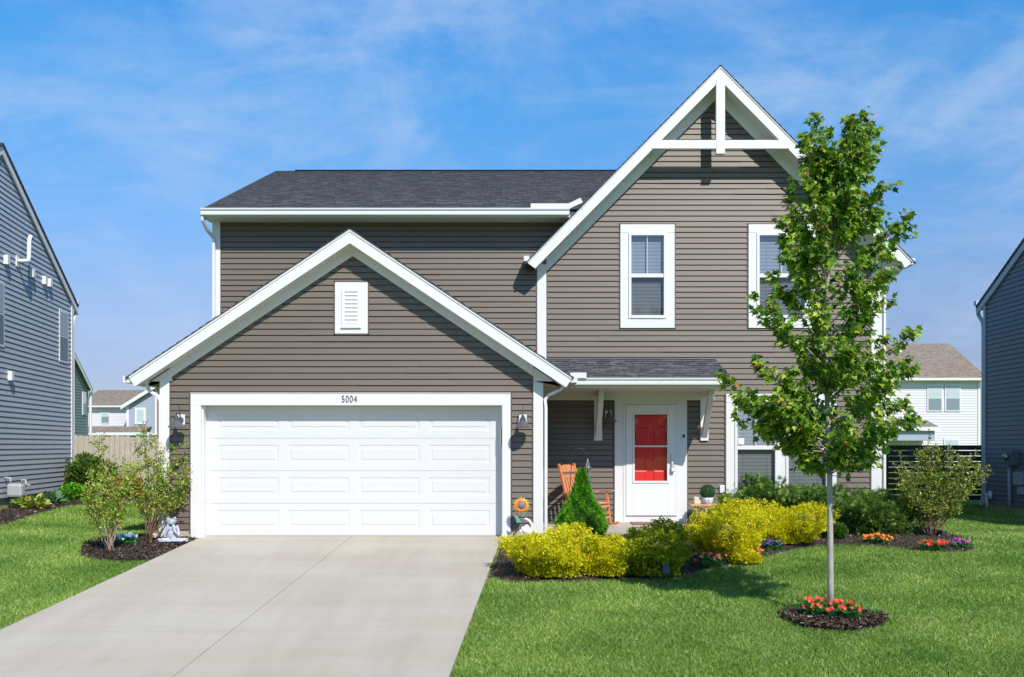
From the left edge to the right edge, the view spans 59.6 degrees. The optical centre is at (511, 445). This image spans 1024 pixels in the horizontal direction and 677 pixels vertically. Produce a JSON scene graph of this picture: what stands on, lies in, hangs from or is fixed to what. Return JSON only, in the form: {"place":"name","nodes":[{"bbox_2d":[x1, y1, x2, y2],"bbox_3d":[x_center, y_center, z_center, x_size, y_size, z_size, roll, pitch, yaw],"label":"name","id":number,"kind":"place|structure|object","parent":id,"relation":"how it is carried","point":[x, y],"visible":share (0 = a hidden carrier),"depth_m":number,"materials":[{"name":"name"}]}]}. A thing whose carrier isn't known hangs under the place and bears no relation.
{"place":"outdoors","nodes":[
{"label":"outdoors","id":0,"kind":"place"},
{"bbox_2d":[0,536,501,676],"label":"driveway","id":1,"kind":"structure","parent":0,"point":[305,606],"depth_m":10.02,"materials":[{"name":"concrete"}]},
{"bbox_2d":[0,450,1023,676],"bbox_3d":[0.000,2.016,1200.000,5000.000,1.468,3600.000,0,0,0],"label":"ground","id":2,"kind":"structure","parent":0,"point":[656,601],"depth_m":10.76,"materials":[{"name":"green plant"}]},
{"bbox_2d":[0,143,79,508],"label":"house","id":3,"kind":"structure","parent":2,"relation":"on","point":[39,304],"depth_m":20.37,"materials":[{"name":"blue plastic"}]},
{"bbox_2d":[0,280,4,346],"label":"window","id":4,"kind":"structure","parent":3,"relation":"in","point":[2,284],"depth_m":18.68,"materials":[{"name":"grey glass"}]},
{"bbox_2d":[4,477,30,506],"bbox_3d":[-10.459,1.016,18.852,0.629,0.747,0.200,0,0,0],"label":"gas meter","id":5,"kind":"object","parent":3,"relation":"attached to","point":[15,490],"visible":0.94,"depth_m":18.76,"materials":[{"name":"grey metal"}]},
{"bbox_2d":[59,309,67,363],"bbox_3d":[-11.288,-2.754,22.518,0.128,1.314,0.664,0,0,0],"label":"window","id":6,"kind":"structure","parent":3,"relation":"in","point":[63,315],"depth_m":22.46,"materials":[{"name":"glass"}]},
{"bbox_2d":[0,494,158,524],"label":"mulch bed","id":7,"kind":"object","parent":2,"relation":"on","point":[48,507],"visible":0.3,"depth_m":18.45,"materials":[{"name":"brown wood"}]},
{"bbox_2d":[10,493,51,508],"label":"hosta plant","id":8,"kind":"object","parent":7,"relation":"on","point":[26,501],"visible":0.99,"depth_m":18.80,"materials":[{"name":"green plant"}]},
{"bbox_2d":[34,487,68,503],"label":"hosta plant","id":9,"kind":"object","parent":7,"relation":"on","point":[54,496],"visible":0.74,"depth_m":20.12,"materials":[{"name":"green plant"}]},
{"bbox_2d":[56,481,85,499],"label":"leafy shrub","id":10,"kind":"object","parent":7,"relation":"on","point":[73,491],"visible":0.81,"depth_m":21.20,"materials":[{"name":"green plant"}]},
{"bbox_2d":[63,458,110,488],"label":"leafy shrub","id":11,"kind":"object","parent":7,"relation":"on","point":[76,470],"visible":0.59,"depth_m":22.55,"materials":[{"name":"green plant"}]},
{"bbox_2d":[81,485,103,495],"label":"leafy shrub","id":12,"kind":"object","parent":7,"relation":"on","point":[89,490],"visible":0.27,"depth_m":22.47,"materials":[{"name":"green plant"}]},
{"bbox_2d":[75,451,120,493],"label":"leafy shrub","id":13,"kind":"object","parent":7,"relation":"on","point":[86,456],"visible":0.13,"depth_m":23.54,"materials":[{"name":"green plant"}]},
{"bbox_2d":[107,476,143,495],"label":"red shrub","id":14,"kind":"object","parent":7,"relation":"on","point":[139,479],"visible":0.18,"depth_m":23.50,"materials":[{"name":"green plant"}]},
{"bbox_2d":[75,353,93,436],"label":"house","id":15,"kind":"structure","parent":2,"relation":"on","point":[83,386],"depth_m":50.78,"materials":[{"name":"green"}]},
{"bbox_2d":[82,391,85,414],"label":"window","id":16,"kind":"structure","parent":15,"relation":"in","point":[83,393],"depth_m":50.98,"materials":[{"name":"white plastic"}]},
{"bbox_2d":[75,435,158,492],"bbox_3d":[-9.436,0.630,25.265,7.928,1.920,0.130,0,0,0],"label":"wooden fence","id":17,"kind":"object","parent":2,"relation":"on","point":[121,446],"visible":0.14,"depth_m":25.20,"materials":[{"name":"brown wood"}]},
{"bbox_2d":[88,390,157,458],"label":"house","id":18,"kind":"structure","parent":2,"relation":"on","point":[107,411],"depth_m":79.99,"materials":[{"name":"white"}]},
{"bbox_2d":[101,409,109,423],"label":"window","id":19,"kind":"structure","parent":18,"relation":"in","point":[105,413],"depth_m":79.92,"materials":[{"name":"white glass"}]},
{"bbox_2d":[96,387,159,437],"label":"house","id":20,"kind":"structure","parent":2,"relation":"on","point":[142,406],"depth_m":77.92,"materials":[{"name":"grey"}]},
{"bbox_2d":[135,408,145,423],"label":"window","id":21,"kind":"structure","parent":20,"relation":"in","point":[140,413],"depth_m":77.92,"materials":[{"name":"white glass"}]},
{"bbox_2d":[75,533,196,561],"bbox_3d":[-5.900,1.569,14.116,1.700,0.193,2.568,0,0,0],"label":"mulch bed","id":22,"kind":"object","parent":2,"relation":"on","point":[124,559],"visible":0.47,"depth_m":13.44,"materials":[{"name":"brown wood"}]},
{"bbox_2d":[80,432,142,550],"bbox_3d":[-6.028,0.709,13.457,0.876,1.854,0.726,0,0,-34],"label":"leggy shrub","id":23,"kind":"object","parent":22,"relation":"on","point":[116,513],"visible":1,"depth_m":13.41,"materials":[{"name":"green plant"}]},
{"bbox_2d":[113,532,138,544],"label":"flower clump","id":24,"kind":"object","parent":22,"relation":"on","point":[126,538],"visible":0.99,"depth_m":13.95,"materials":[{"name":"blue plant"}]},
{"bbox_2d":[120,420,193,540],"bbox_3d":[-5.697,0.576,14.281,1.305,1.977,0.751,0,0,0],"label":"leggy shrub","id":25,"kind":"object","parent":22,"relation":"on","point":[162,494],"visible":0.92,"depth_m":14.24,"materials":[{"name":"green plant"}]},
{"bbox_2d":[157,517,187,542],"bbox_3d":[-5.357,1.320,14.115,0.489,0.408,0.252,0,0,0],"label":"frog statue","id":26,"kind":"object","parent":22,"relation":"on","point":[171,531],"visible":1,"depth_m":14.08,"materials":[{"name":"grey stone"}]},
{"bbox_2d":[123,65,915,538],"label":"house","id":27,"kind":"structure","parent":2,"relation":"on","point":[379,353],"depth_m":16.46,"materials":[{"name":"beige"}]},
{"bbox_2d":[168,405,184,427],"bbox_3d":[-5.360,-0.480,14.320,0.270,0.363,0.335,0,0,0],"label":"wall lamp","id":28,"kind":"object","parent":27,"relation":"attached to","point":[178,421],"visible":1,"depth_m":14.28,"materials":[{"name":"grey metal"}]},
{"bbox_2d":[207,406,500,535],"bbox_3d":[-2.596,0.415,14.708,4.828,2.150,0.054,0,0,0],"label":"garage door","id":29,"kind":"structure","parent":27,"relation":"in","point":[272,470],"depth_m":14.68,"materials":[{"name":"white metal"}]},
{"bbox_2d":[515,405,530,427],"bbox_3d":[0.175,-0.480,14.320,0.270,0.363,0.335,0,0,0],"label":"wall lamp","id":30,"kind":"object","parent":27,"relation":"attached to","point":[522,423],"visible":1,"depth_m":14.25,"materials":[{"name":"grey metal"}]},
{"bbox_2d":[557,463,618,524],"bbox_3d":[1.352,0.872,15.956,0.980,1.112,0.620,0,0,38],"label":"rocking chair","id":31,"kind":"object","parent":27,"relation":"on","point":[564,468],"visible":0.45,"depth_m":16.02,"materials":[{"name":"orange wood"}]},
{"bbox_2d":[602,402,616,421],"bbox_3d":[1.800,-0.630,16.520,0.270,0.363,0.335,0,0,0],"label":"wall lamp","id":32,"kind":"object","parent":27,"relation":"attached to","point":[609,417],"visible":1,"depth_m":16.45,"materials":[{"name":"grey metal"}]},
{"bbox_2d":[620,224,674,327],"bbox_3d":[2.525,-3.165,16.845,1.010,1.930,0.410,0,0,0],"label":"window","id":33,"kind":"structure","parent":27,"relation":"in","point":[647,251],"depth_m":16.66,"materials":[{"name":"white plastic"}]},
{"bbox_2d":[630,522,670,524],"bbox_3d":[2.560,1.416,16.380,0.740,0.020,0.440,0,0,0],"label":"doormat","id":34,"kind":"object","parent":27,"relation":"on","point":[638,523],"visible":0.49,"depth_m":16.23,"materials":[{"name":"brown"}]},
{"bbox_2d":[626,405,675,515],"bbox_3d":[2.585,0.265,16.620,0.926,2.061,0.090,0,0,0],"label":"storm door","id":35,"kind":"structure","parent":27,"relation":"in","point":[643,498],"depth_m":16.63,"materials":[{"name":"white metal"}]},
{"bbox_2d":[635,414,666,480],"bbox_3d":[2.585,0.270,16.741,0.910,2.060,0.058,0,0,0],"label":"front door","id":36,"kind":"structure","parent":27,"relation":"in","point":[650,429],"depth_m":16.72,"materials":[{"name":"red paint"}]},
{"bbox_2d":[688,504,716,523],"bbox_3d":[3.494,1.252,16.200,0.550,0.403,0.284,0,0,0],"label":"side table","id":37,"kind":"object","parent":27,"relation":"on","point":[697,505],"visible":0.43,"depth_m":16.07,"materials":[{"name":"brown wood"}]},
{"bbox_2d":[700,484,714,503],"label":"potted topiary","id":38,"kind":"object","parent":37,"relation":"on","point":[707,492],"visible":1,"depth_m":16.11,"materials":[{"name":"green plant"}]},
{"bbox_2d":[726,394,836,497],"bbox_3d":[5.020,0.035,16.845,2.060,2.010,0.410,0,0,0],"label":"window","id":39,"kind":"structure","parent":27,"relation":"in","point":[743,456],"depth_m":16.74,"materials":[{"name":"white plastic"}]},
{"bbox_2d":[748,224,815,327],"bbox_3d":[5.032,-3.165,16.845,1.247,1.930,0.410,0,0,0],"label":"window","id":40,"kind":"structure","parent":27,"relation":"in","point":[762,248],"depth_m":16.66,"materials":[{"name":"white plastic"}]},
{"bbox_2d":[494,522,592,577],"bbox_3d":[0.442,1.378,12.153,1.439,0.700,1.560,0,0,0],"label":"golden shrub","id":41,"kind":"object","parent":2,"relation":"on","point":[546,554],"visible":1,"depth_m":11.71,"materials":[{"name":"yellow plant"}]},
{"bbox_2d":[662,564,669,584],"bbox_3d":[1.968,1.662,11.430,0.090,0.314,0.064,0,0,0],"label":"solar light","id":42,"kind":"object","parent":2,"relation":"on","point":[666,570],"visible":0.93,"depth_m":11.41,"materials":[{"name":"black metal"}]},
{"bbox_2d":[487,524,977,581],"bbox_3d":[3.812,1.623,14.778,9.311,0.301,5.154,0,0,-11],"label":"mulch bed","id":43,"kind":"object","parent":2,"relation":"on","point":[633,576],"visible":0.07,"depth_m":13.11,"materials":[{"name":"brown wood"}]},
{"bbox_2d":[513,497,529,522],"bbox_3d":[0.149,1.177,14.211,0.270,0.735,0.050,0,0,0],"label":"sunflower ornament","id":44,"kind":"object","parent":43,"relation":"on","point":[521,505],"visible":0.99,"depth_m":14.21,"materials":[{"name":"orange metal"}]},
{"bbox_2d":[519,518,533,535],"bbox_3d":[0.224,1.333,14.041,0.233,0.412,0.134,0,0,0],"label":"animal figurine","id":45,"kind":"object","parent":43,"relation":"on","point":[525,529],"visible":0.46,"depth_m":14.02,"materials":[{"name":"white ceramic"}]},
{"bbox_2d":[569,448,589,492],"bbox_3d":[1.112,0.748,14.900,0.369,1.428,0.013,0,0,0],"label":"garden hook","id":46,"kind":"object","parent":43,"relation":"on","point":[571,465],"visible":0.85,"depth_m":14.89,"materials":[{"name":"black metal"}]},
{"bbox_2d":[584,459,590,484],"bbox_3d":[1.262,0.498,14.900,0.116,0.700,0.114,0,0,0],"label":"wind chime","id":47,"kind":"object","parent":46,"relation":"hanging from","point":[586,468],"visible":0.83,"depth_m":14.90,"materials":[{"name":"silver metal"}]},
{"bbox_2d":[553,467,608,538],"bbox_3d":[1.110,0.945,14.343,0.910,1.236,0.907,0,0,0],"label":"dwarf spruce","id":48,"kind":"object","parent":43,"relation":"on","point":[581,504],"visible":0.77,"depth_m":14.18,"materials":[{"name":"green plant"}]},
{"bbox_2d":[577,532,633,576],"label":"golden shrub","id":49,"kind":"object","parent":43,"relation":"on","point":[599,556],"visible":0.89,"depth_m":11.79,"materials":[{"name":"yellow plant"}]},
{"bbox_2d":[610,515,693,576],"bbox_3d":[1.841,1.330,12.050,1.184,0.779,1.559,0,0,0],"label":"olive shrub","id":50,"kind":"object","parent":43,"relation":"on","point":[658,544],"visible":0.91,"depth_m":11.71,"materials":[{"name":"green plant"}]},
{"bbox_2d":[687,552,744,568],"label":"flower clump","id":51,"kind":"object","parent":43,"relation":"on","point":[714,558],"visible":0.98,"depth_m":12.39,"materials":[{"name":"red plant"}]},
{"bbox_2d":[684,497,771,559],"bbox_3d":[3.047,1.190,13.062,1.187,0.889,1.394,0,0,39],"label":"golden shrub","id":52,"kind":"object","parent":43,"relation":"on","point":[730,530],"visible":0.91,"depth_m":12.84,"materials":[{"name":"yellow plant"}]},
{"bbox_2d":[727,547,764,563],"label":"golden shrub","id":53,"kind":"object","parent":43,"relation":"on","point":[749,556],"visible":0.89,"depth_m":12.55,"materials":[{"name":"yellow plant"}]},
{"bbox_2d":[715,472,786,509],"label":"juniper shrub","id":54,"kind":"object","parent":43,"relation":"on","point":[758,488],"visible":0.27,"depth_m":16.34,"materials":[{"name":"green plant"}]},
{"bbox_2d":[754,548,769,559],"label":"flower clump","id":55,"kind":"object","parent":43,"relation":"on","point":[761,551],"visible":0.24,"depth_m":12.78,"materials":[{"name":"orange plant"}]},
{"bbox_2d":[761,539,783,548],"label":"flower clump","id":56,"kind":"object","parent":43,"relation":"on","point":[771,544],"visible":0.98,"depth_m":13.60,"materials":[{"name":"purple plant"}]},
{"bbox_2d":[723,497,840,544],"bbox_3d":[4.234,1.175,14.233,1.800,0.709,1.455,0,0,0],"label":"golden shrub","id":57,"kind":"object","parent":43,"relation":"on","point":[808,524],"visible":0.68,"depth_m":13.83,"materials":[{"name":"yellow plant"}]},
{"bbox_2d":[767,481,852,520],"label":"juniper shrub","id":58,"kind":"object","parent":43,"relation":"on","point":[786,495],"visible":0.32,"depth_m":15.64,"materials":[{"name":"green plant"}]},
{"bbox_2d":[817,521,848,538],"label":"boxwood","id":59,"kind":"object","parent":43,"relation":"on","point":[841,530],"visible":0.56,"depth_m":14.38,"materials":[{"name":"green plant"}]},
{"bbox_2d":[802,484,934,534],"bbox_3d":[6.072,1.115,15.334,2.231,0.939,1.266,0,0,0],"label":"juniper shrub","id":60,"kind":"object","parent":43,"relation":"on","point":[880,510],"visible":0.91,"depth_m":14.98,"materials":[{"name":"green plant"}]},
{"bbox_2d":[855,532,898,542],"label":"flower clump","id":61,"kind":"object","parent":43,"relation":"on","point":[877,537],"visible":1,"depth_m":14.10,"materials":[{"name":"orange plant"}]},
{"bbox_2d":[904,524,946,535],"bbox_3d":[7.137,1.463,15.875,0.085,0.139,2.301,0,0,1],"label":"drain extension","id":62,"kind":"object","parent":43,"relation":"on","point":[942,532],"visible":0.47,"depth_m":14.79,"materials":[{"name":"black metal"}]},
{"bbox_2d":[909,538,956,550],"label":"flower clump","id":63,"kind":"object","parent":43,"relation":"on","point":[938,542],"visible":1,"depth_m":13.56,"materials":[{"name":"red plant"}]},
{"bbox_2d":[892,428,993,535],"bbox_3d":[7.170,0.627,14.939,1.743,1.862,0.797,0,0,0],"label":"leggy shrub","id":64,"kind":"object","parent":43,"relation":"on","point":[935,508],"visible":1,"depth_m":14.85,"materials":[{"name":"green plant"}]},
{"bbox_2d":[945,537,975,547],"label":"flower clump","id":65,"kind":"object","parent":43,"relation":"on","point":[960,542],"visible":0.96,"depth_m":13.69,"materials":[{"name":"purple plant"}]},
{"bbox_2d":[714,106,926,614],"bbox_3d":[3.370,-0.869,9.820,2.320,5.679,1.743,0,0,0],"label":"maple tree","id":66,"kind":"object","parent":2,"relation":"on","point":[840,205],"visible":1,"depth_m":9.71,"materials":[{"name":"green plant"}]},
{"bbox_2d":[776,604,890,631],"bbox_3d":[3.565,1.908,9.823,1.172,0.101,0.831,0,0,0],"label":"mulch bed","id":67,"kind":"object","parent":2,"relation":"on","point":[825,627],"visible":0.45,"depth_m":9.57,"materials":[{"name":"brown wood"}]},
{"bbox_2d":[783,596,846,616],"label":"flower clump","id":68,"kind":"object","parent":67,"relation":"on","point":[814,604],"visible":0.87,"depth_m":9.83,"materials":[{"name":"red plant"}]},
{"bbox_2d":[818,598,876,619],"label":"flower clump","id":69,"kind":"object","parent":67,"relation":"on","point":[842,607],"visible":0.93,"depth_m":9.75,"materials":[{"name":"red plant"}]},
{"bbox_2d":[886,445,980,499],"bbox_3d":[10.050,0.825,24.045,6.300,1.691,0.150,0,0,0],"label":"slat fence","id":70,"kind":"object","parent":2,"relation":"on","point":[892,456],"visible":0.15,"depth_m":24.00,"materials":[{"name":"black wood"}]},
{"bbox_2d":[974,238,1023,511],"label":"house","id":71,"kind":"structure","parent":2,"relation":"on","point":[1000,303],"depth_m":21.91,"materials":[{"name":"blue"}]},
{"bbox_2d":[0,0,1023,444],"label":"sky","id":72,"kind":"structure","parent":0,"point":[121,121],"materials":[{"name":"blue"}]},
{"bbox_2d":[693,497,700,503],"bbox_3d":[3.357,0.986,16.230,0.120,0.130,0.100,0,0,0],"label":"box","id":73,"kind":"object","parent":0,"point":[696,500],"visible":1,"depth_m":16.18,"materials":[{"name":"beige"}]},
{"bbox_2d":[886,344,980,461],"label":"house","id":74,"kind":"structure","parent":0,"point":[943,389],"depth_m":53.99,"materials":[{"name":"white plastic"}]},
{"bbox_2d":[888,441,903,450],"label":"window","id":75,"kind":"structure","parent":74,"relation":"in","point":[890,442],"depth_m":53.93,"materials":[{"name":"green glass"}]},
{"bbox_2d":[905,441,921,450],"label":"window","id":76,"kind":"structure","parent":74,"relation":"in","point":[906,442],"depth_m":53.93,"materials":[{"name":"glass"}]},
{"bbox_2d":[927,384,942,410],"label":"window","id":77,"kind":"structure","parent":74,"relation":"in","point":[934,391],"depth_m":53.93,"materials":[{"name":"white glass"}]},
{"bbox_2d":[944,439,959,450],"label":"window","id":78,"kind":"structure","parent":74,"relation":"in","point":[946,441],"depth_m":53.93,"materials":[{"name":"glass"}]},
{"bbox_2d":[945,384,960,410],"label":"window","id":79,"kind":"structure","parent":74,"relation":"in","point":[952,391],"depth_m":53.93,"materials":[{"name":"white plastic"}]}
]}

